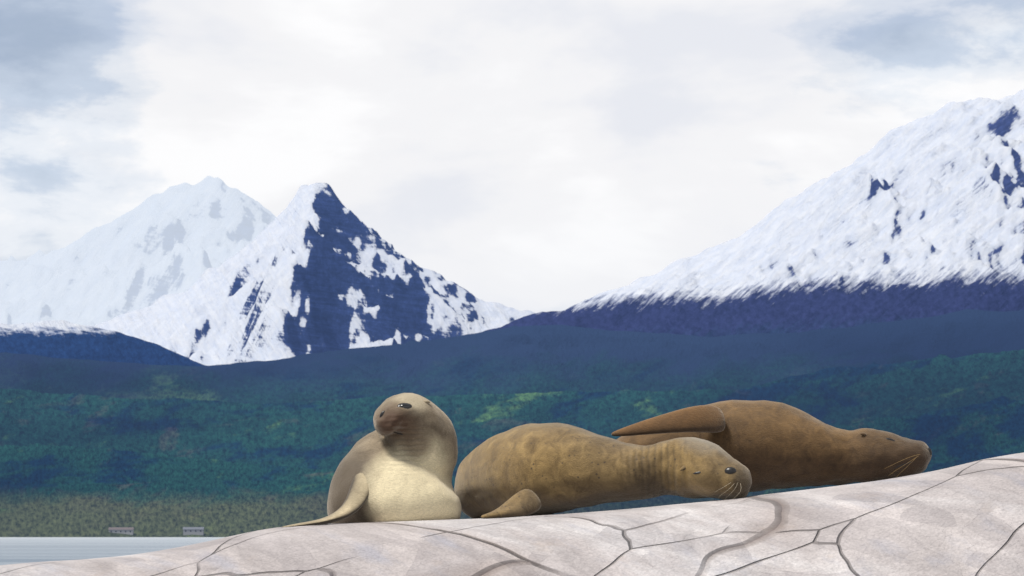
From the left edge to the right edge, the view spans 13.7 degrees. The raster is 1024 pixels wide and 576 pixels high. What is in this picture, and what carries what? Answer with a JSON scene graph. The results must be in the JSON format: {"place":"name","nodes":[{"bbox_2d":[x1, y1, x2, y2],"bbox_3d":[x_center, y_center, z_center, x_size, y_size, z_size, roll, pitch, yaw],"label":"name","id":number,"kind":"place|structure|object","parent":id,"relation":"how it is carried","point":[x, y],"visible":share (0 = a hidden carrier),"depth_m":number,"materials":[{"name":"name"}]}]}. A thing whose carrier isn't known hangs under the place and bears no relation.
{"place":"outdoors","nodes":[
{"label":"outdoors","id":0,"kind":"place"},
{"bbox_2d":[0,320,205,365],"bbox_3d":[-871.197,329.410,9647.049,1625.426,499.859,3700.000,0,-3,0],"label":"blue hill","id":1,"kind":"structure","parent":0,"point":[60,339],"depth_m":9386.30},
{"bbox_2d":[0,537,224,564],"bbox_3d":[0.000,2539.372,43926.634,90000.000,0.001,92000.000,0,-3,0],"label":"water","id":2,"kind":"structure","parent":0,"point":[15,550],"depth_m":918.36,"materials":[{"name":"grey liquid"}]},
{"bbox_2d":[0,453,1023,575],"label":"rock","id":3,"kind":"object","parent":2,"relation":"in","point":[966,519],"visible":0.98,"depth_m":22.02,"materials":[{"name":"grey stone"}]},
{"bbox_2d":[283,393,460,526],"bbox_3d":[-0.554,1.026,23.793,0.848,0.842,2.211,-1,-3,14],"label":"sea lion","id":4,"kind":"object","parent":3,"relation":"on","point":[399,463],"visible":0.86,"depth_m":23.06},
{"bbox_2d":[454,423,751,518],"bbox_3d":[0.096,1.016,23.544,1.207,0.534,2.612,2,-4,-36],"label":"sea lion","id":5,"kind":"object","parent":3,"relation":"on","point":[532,469],"visible":0.98,"depth_m":22.99},
{"bbox_2d":[611,400,931,491],"bbox_3d":[1.268,0.881,23.743,2.123,0.520,0.681,0,-3,0],"label":"sea lion","id":6,"kind":"object","parent":3,"relation":"on","point":[773,445],"visible":0.77,"depth_m":23.58,"materials":[{"name":"fur"}]},
{"bbox_2d":[0,176,276,325],"bbox_3d":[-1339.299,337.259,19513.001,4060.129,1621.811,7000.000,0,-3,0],"label":"mountain","id":7,"kind":"structure","parent":0,"point":[174,239],"depth_m":18646.31,"materials":[{"name":"white snow"}]},
{"bbox_2d":[88,183,534,365],"bbox_3d":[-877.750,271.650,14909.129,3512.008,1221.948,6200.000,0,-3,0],"label":"mountain","id":8,"kind":"structure","parent":0,"point":[316,268],"depth_m":13873.77,"materials":[{"name":"white snow"}]},
{"bbox_2d":[0,309,1023,403],"bbox_3d":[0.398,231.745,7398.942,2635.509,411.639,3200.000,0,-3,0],"label":"green hill","id":9,"kind":"structure","parent":0,"point":[532,359],"depth_m":7163.03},
{"bbox_2d":[0,349,1023,475],"bbox_3d":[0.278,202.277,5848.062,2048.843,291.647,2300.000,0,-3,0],"label":"green hill","id":10,"kind":"structure","parent":0,"point":[320,435],"depth_m":5788.03,"materials":[{"name":"green plant"}]},
{"bbox_2d":[0,396,1023,536],"bbox_3d":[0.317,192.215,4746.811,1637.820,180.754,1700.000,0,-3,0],"label":"green hill","id":11,"kind":"structure","parent":0,"point":[57,491],"depth_m":4440.97,"materials":[{"name":"green plant"}]},
{"bbox_2d":[108,527,133,534],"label":"house","id":12,"kind":"structure","parent":11,"relation":"on","point":[126,530],"depth_m":3958.61,"materials":[{"name":"grey"}]},
{"bbox_2d":[183,527,203,534],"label":"building","id":13,"kind":"structure","parent":11,"relation":"on","point":[193,530],"depth_m":3968.58,"materials":[{"name":"grey"}]},
{"bbox_2d":[0,0,1023,312],"label":"sky","id":14,"kind":"structure","parent":0,"point":[536,156],"materials":[{"name":"white"}]},
{"bbox_2d":[483,89,1023,336],"bbox_3d":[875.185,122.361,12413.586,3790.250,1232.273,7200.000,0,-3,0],"label":"mountain","id":15,"kind":"structure","parent":0,"point":[923,217],"depth_m":10877.19,"materials":[{"name":"white snow"}]}
]}

